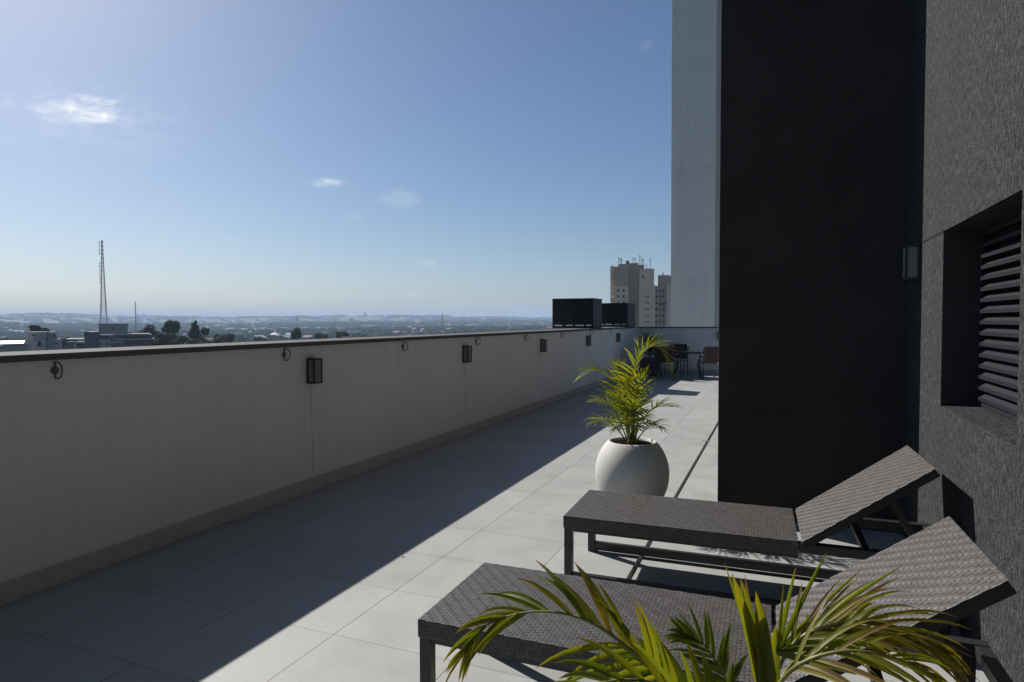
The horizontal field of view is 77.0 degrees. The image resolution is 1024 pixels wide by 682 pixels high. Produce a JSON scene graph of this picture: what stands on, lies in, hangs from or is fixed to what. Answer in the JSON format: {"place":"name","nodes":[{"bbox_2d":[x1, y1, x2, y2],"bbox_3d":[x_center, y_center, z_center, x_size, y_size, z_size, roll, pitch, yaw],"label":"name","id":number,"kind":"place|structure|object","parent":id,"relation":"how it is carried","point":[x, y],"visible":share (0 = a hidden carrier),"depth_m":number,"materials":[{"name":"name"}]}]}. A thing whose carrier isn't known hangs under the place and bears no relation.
{"place":"outdoors","nodes":[
{"label":"outdoors","id":0,"kind":"place"},
{"bbox_2d":[0,338,14,344],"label":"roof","id":1,"kind":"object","parent":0,"point":[4,339],"visible":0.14,"depth_m":199.57,"materials":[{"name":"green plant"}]},
{"bbox_2d":[0,314,551,334],"bbox_3d":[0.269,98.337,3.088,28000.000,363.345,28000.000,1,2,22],"label":"ground","id":2,"kind":"structure","parent":0,"point":[246,320],"depth_m":4344.74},
{"bbox_2d":[0,340,27,351],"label":"shed","id":3,"kind":"structure","parent":2,"relation":"on","point":[8,348],"depth_m":165.86,"materials":[{"name":"white metal"}]},
{"bbox_2d":[28,325,46,331],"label":"tree","id":4,"kind":"object","parent":2,"relation":"on","point":[34,328],"visible":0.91,"depth_m":228.89,"materials":[{"name":"green plant"}]},
{"bbox_2d":[26,328,61,350],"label":"building","id":5,"kind":"structure","parent":2,"relation":"on","point":[43,340],"depth_m":175.21,"materials":[{"name":"concrete"}]},
{"bbox_2d":[57,337,73,348],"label":"tree","id":6,"kind":"object","parent":2,"relation":"on","point":[64,341],"visible":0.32,"depth_m":213.68,"materials":[{"name":"green plant"}]},
{"bbox_2d":[65,323,153,348],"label":"office building","id":7,"kind":"structure","parent":2,"relation":"on","point":[121,337],"depth_m":201.93,"materials":[{"name":"concrete"}]},
{"bbox_2d":[99,240,108,323],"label":"radio mast","id":8,"kind":"object","parent":7,"relation":"on","point":[101,299],"visible":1,"depth_m":203.32,"materials":[{"name":"metal"}]},
{"bbox_2d":[127,342,141,343],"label":"window","id":9,"kind":"structure","parent":7,"relation":"in","point":[127,342],"depth_m":204.74,"materials":[{"name":"grey glass"}]},
{"bbox_2d":[142,324,160,334],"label":"tree","id":10,"kind":"object","parent":2,"relation":"on","point":[149,328],"visible":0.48,"depth_m":269.46,"materials":[{"name":"green plant"}]},
{"bbox_2d":[151,332,177,345],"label":"tree","id":11,"kind":"object","parent":2,"relation":"on","point":[160,339],"visible":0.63,"depth_m":229.40,"materials":[{"name":"green plant"}]},
{"bbox_2d":[161,319,180,335],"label":"tree","id":12,"kind":"object","parent":2,"relation":"on","point":[169,325],"visible":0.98,"depth_m":259.30,"materials":[{"name":"green plant"}]},
{"bbox_2d":[175,335,189,344],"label":"tree","id":13,"kind":"object","parent":2,"relation":"on","point":[182,339],"visible":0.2,"depth_m":242.47,"materials":[{"name":"green plant"}]},
{"bbox_2d":[165,338,207,344],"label":"tree","id":14,"kind":"object","parent":2,"relation":"on","point":[190,341],"visible":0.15,"depth_m":232.39,"materials":[{"name":"green plant"}]},
{"bbox_2d":[187,320,203,339],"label":"tree","id":15,"kind":"object","parent":2,"relation":"on","point":[194,332],"visible":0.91,"depth_m":259.03,"materials":[{"name":"green plant"}]},
{"bbox_2d":[200,327,209,338],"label":"tree","id":16,"kind":"object","parent":2,"relation":"on","point":[204,331],"visible":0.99,"depth_m":261.60,"materials":[{"name":"green plant"}]},
{"bbox_2d":[197,336,225,342],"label":"tree","id":17,"kind":"object","parent":2,"relation":"on","point":[221,339],"visible":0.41,"depth_m":254.82,"materials":[{"name":"green plant"}]},
{"bbox_2d":[214,333,234,342],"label":"tree","id":18,"kind":"object","parent":2,"relation":"on","point":[229,338],"visible":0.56,"depth_m":300.35,"materials":[{"name":"green plant"}]},
{"bbox_2d":[249,335,266,340],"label":"shed","id":19,"kind":"structure","parent":2,"relation":"on","point":[251,338],"depth_m":726.04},
{"bbox_2d":[253,336,274,341],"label":"tree","id":20,"kind":"object","parent":2,"relation":"on","point":[260,339],"visible":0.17,"depth_m":287.75,"materials":[{"name":"green plant"}]},
{"bbox_2d":[290,327,300,338],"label":"tree","id":21,"kind":"object","parent":2,"relation":"on","point":[295,333],"visible":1,"depth_m":299.09,"materials":[{"name":"green plant"}]},
{"bbox_2d":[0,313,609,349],"bbox_3d":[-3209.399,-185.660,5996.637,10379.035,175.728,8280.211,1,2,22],"label":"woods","id":22,"kind":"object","parent":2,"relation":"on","point":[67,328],"visible":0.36,"depth_m":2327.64,"materials":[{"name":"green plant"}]},
{"bbox_2d":[302,335,313,338],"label":"house","id":23,"kind":"structure","parent":2,"relation":"on","point":[307,336],"depth_m":757.91,"materials":[{"name":"ceramic"}]},
{"bbox_2d":[314,333,327,338],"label":"tree","id":24,"kind":"object","parent":2,"relation":"on","point":[320,336],"visible":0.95,"depth_m":317.43,"materials":[{"name":"green plant"}]},
{"bbox_2d":[335,332,349,337],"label":"tree","id":25,"kind":"object","parent":2,"relation":"on","point":[340,334],"visible":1,"depth_m":318.29,"materials":[{"name":"green plant"}]},
{"bbox_2d":[392,331,401,335],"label":"house","id":26,"kind":"structure","parent":2,"relation":"on","point":[397,332],"depth_m":1004.18,"materials":[{"name":"ceramic"}]},
{"bbox_2d":[412,328,418,333],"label":"house","id":27,"kind":"structure","parent":2,"relation":"on","point":[415,330],"depth_m":1269.24,"materials":[{"name":"ceramic"}]},
{"bbox_2d":[610,257,670,326],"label":"apartment block","id":28,"kind":"structure","parent":2,"relation":"on","point":[638,288],"depth_m":305.21,"materials":[{"name":"concrete"}]},
{"bbox_2d":[671,0,720,326],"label":"white tower","id":29,"kind":"structure","parent":2,"relation":"on","point":[695,144],"depth_m":33.83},
{"bbox_2d":[0,0,671,317],"label":"sky","id":30,"kind":"structure","parent":0,"point":[233,158],"materials":[{"name":"blue"}]},
{"bbox_2d":[0,372,988,681],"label":"terrace floor","id":31,"kind":"structure","parent":0,"point":[326,584],"depth_m":4.18,"materials":[{"name":"tile"}]},
{"bbox_2d":[0,327,636,605],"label":"parapet wall","id":32,"kind":"structure","parent":31,"relation":"on","point":[111,456],"depth_m":5.02,"materials":[{"name":"paint"}]},
{"bbox_2d":[50,361,62,379],"bbox_3d":[-2.737,0.178,3.883,0.075,0.111,0.049,1,2,22],"label":"tie ring","id":33,"kind":"object","parent":32,"relation":"attached to","point":[54,370],"visible":1,"depth_m":3.88,"materials":[{"name":"metal"}]},
{"bbox_2d":[282,348,290,360],"bbox_3d":[-1.990,0.121,5.694,0.075,0.111,0.049,1,2,22],"label":"tie ring","id":34,"kind":"object","parent":32,"relation":"attached to","point":[284,354],"visible":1,"depth_m":5.69,"materials":[{"name":"metal"}]},
{"bbox_2d":[306,358,322,383],"bbox_3d":[-1.849,0.278,6.019,0.092,0.236,0.118,1,2,22],"label":"wall lantern","id":35,"kind":"object","parent":32,"relation":"attached to","point":[314,371],"depth_m":5.98,"materials":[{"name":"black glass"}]},
{"bbox_2d":[462,345,471,362],"bbox_3d":[-0.626,0.182,8.986,0.092,0.236,0.118,1,2,22],"label":"wall lantern","id":36,"kind":"object","parent":32,"relation":"attached to","point":[466,353],"depth_m":8.94,"materials":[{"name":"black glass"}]},
{"bbox_2d":[540,339,546,351],"bbox_3d":[0.586,0.086,11.924,0.092,0.236,0.118,1,2,22],"label":"wall lantern","id":37,"kind":"object","parent":32,"relation":"attached to","point":[543,345],"depth_m":11.88,"materials":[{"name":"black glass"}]},
{"bbox_2d":[552,298,602,327],"bbox_3d":[1.642,-0.688,16.084,1.052,0.728,0.864,1,2,22],"label":"equipment box","id":38,"kind":"object","parent":32,"relation":"on","point":[577,311],"visible":0.98,"depth_m":15.71,"materials":[{"name":"black metal"}]},
{"bbox_2d":[586,336,590,345],"bbox_3d":[1.763,-0.007,14.780,0.092,0.236,0.118,1,2,22],"label":"wall lantern","id":39,"kind":"object","parent":32,"relation":"attached to","point":[588,340],"depth_m":14.73,"materials":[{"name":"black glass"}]},
{"bbox_2d":[595,303,634,326],"bbox_3d":[3.148,-0.788,19.567,1.002,0.704,1.134,1,2,22],"label":"equipment box","id":40,"kind":"object","parent":32,"relation":"on","point":[618,313],"visible":0.77,"depth_m":19.04,"materials":[{"name":"black metal"}]},
{"bbox_2d":[616,333,620,341],"bbox_3d":[2.906,-0.097,17.552,0.092,0.236,0.118,1,2,22],"label":"wall lantern","id":41,"kind":"object","parent":32,"relation":"attached to","point":[618,337],"depth_m":17.51,"materials":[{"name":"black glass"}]},
{"bbox_2d":[595,436,668,496],"bbox_3d":[1.030,1.139,5.521,0.626,0.571,0.626,1,2,22],"label":"globe planter","id":42,"kind":"object","parent":31,"relation":"on","point":[639,466],"visible":0.81,"depth_m":5.28,"materials":[{"name":"ceramic"}]},
{"bbox_2d":[576,333,683,442],"bbox_3d":[0.864,0.411,5.478,0.792,0.980,1.096,-1,2,-26],"label":"potted palm","id":43,"kind":"object","parent":42,"relation":"on","point":[629,413],"visible":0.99,"depth_m":5.31,"materials":[{"name":"green plant"}]},
{"bbox_2d":[636,345,661,378],"bbox_3d":[3.828,0.571,17.973,0.707,0.917,0.612,0,2,10],"label":"patio chair","id":44,"kind":"object","parent":31,"relation":"on","point":[644,353],"visible":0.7,"depth_m":17.74,"materials":[{"name":"metal"}]},
{"bbox_2d":[641,358,658,375],"bbox_3d":[4.023,0.747,18.764,0.580,0.506,0.580,1,2,22],"label":"dark planter","id":45,"kind":"object","parent":31,"relation":"on","point":[651,367],"visible":0.69,"depth_m":18.54,"materials":[{"name":"black"}]},
{"bbox_2d":[634,332,663,357],"bbox_3d":[4.006,0.134,18.722,0.798,0.818,0.856,-1,2,-31],"label":"palm","id":46,"kind":"object","parent":45,"relation":"on","point":[650,349],"visible":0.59,"depth_m":18.67,"materials":[{"name":"green plant"}]},
{"bbox_2d":[653,346,681,379],"bbox_3d":[4.282,0.578,17.710,0.612,0.917,0.707,1,2,34],"label":"patio chair","id":47,"kind":"object","parent":31,"relation":"on","point":[659,356],"visible":0.96,"depth_m":17.53,"materials":[{"name":"fabric"}]},
{"bbox_2d":[631,429,715,578],"bbox_3d":[1.283,1.470,5.416,0.115,0.094,28.900,1,2,22],"label":"floor drain","id":48,"kind":"object","parent":31,"relation":"on","point":[678,495],"visible":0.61,"depth_m":6.65,"materials":[{"name":"black metal"}]},
{"bbox_2d":[664,344,688,375],"bbox_3d":[4.833,0.539,18.889,0.612,0.917,0.707,1,2,26],"label":"patio chair","id":49,"kind":"object","parent":31,"relation":"on","point":[681,347],"visible":0.59,"depth_m":19.06,"materials":[{"name":"metal"}]},
{"bbox_2d":[636,326,718,373],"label":"end wall","id":50,"kind":"structure","parent":31,"relation":"on","point":[696,338],"depth_m":19.37,"materials":[{"name":"paint"}]},
{"bbox_2d":[671,350,702,378],"bbox_3d":[4.952,0.655,18.129,0.920,0.744,0.920,0,2,18],"label":"patio table","id":51,"kind":"object","parent":31,"relation":"on","point":[690,352],"visible":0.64,"depth_m":17.85,"materials":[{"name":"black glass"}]},
{"bbox_2d":[699,346,718,379],"bbox_3d":[5.439,0.582,17.472,0.612,0.917,0.707,0,2,8],"label":"patio chair","id":52,"kind":"object","parent":31,"relation":"on","point":[710,354],"visible":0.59,"depth_m":17.21,"materials":[{"name":"brown wicker"}]},
{"bbox_2d":[418,516,1015,681],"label":"sun lounger","id":53,"kind":"object","parent":31,"relation":"on","point":[947,565],"visible":0.65,"depth_m":2.41,"materials":[{"name":"wicker"}]},
{"bbox_2d":[563,445,950,634],"bbox_3d":[1.383,1.047,3.838,2.050,0.859,0.645,1,2,21],"label":"sun lounger","id":54,"kind":"object","parent":31,"relation":"on","point":[854,501],"visible":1,"depth_m":3.75,"materials":[{"name":"wicker"}]},
{"bbox_2d":[718,0,910,532],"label":"black wall","id":55,"kind":"structure","parent":31,"relation":"on","point":[814,124],"depth_m":4.99,"materials":[{"name":"paint"}]},
{"bbox_2d":[902,0,1023,681],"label":"rendered wall","id":56,"kind":"structure","parent":31,"relation":"on","point":[964,396],"depth_m":3.39,"materials":[{"name":"black paint"}]},
{"bbox_2d":[902,244,920,280],"bbox_3d":[2.700,-0.530,4.351,0.092,0.236,0.118,1,2,22],"label":"wall lantern","id":57,"kind":"object","parent":56,"relation":"attached to","point":[911,262],"depth_m":4.30,"materials":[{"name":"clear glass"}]},
{"bbox_2d":[976,212,1021,420],"bbox_3d":[2.425,-0.113,3.047,0.071,0.994,1.285,1,2,22],"label":"louvered shutter","id":58,"kind":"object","parent":56,"relation":"in","point":[1000,246],"depth_m":3.33,"materials":[{"name":"grey metal"}]},
{"bbox_2d":[443,552,979,681],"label":"palm","id":59,"kind":"object","parent":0,"point":[841,630],"visible":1,"depth_m":1.37,"materials":[{"name":"green plant"}]}
]}

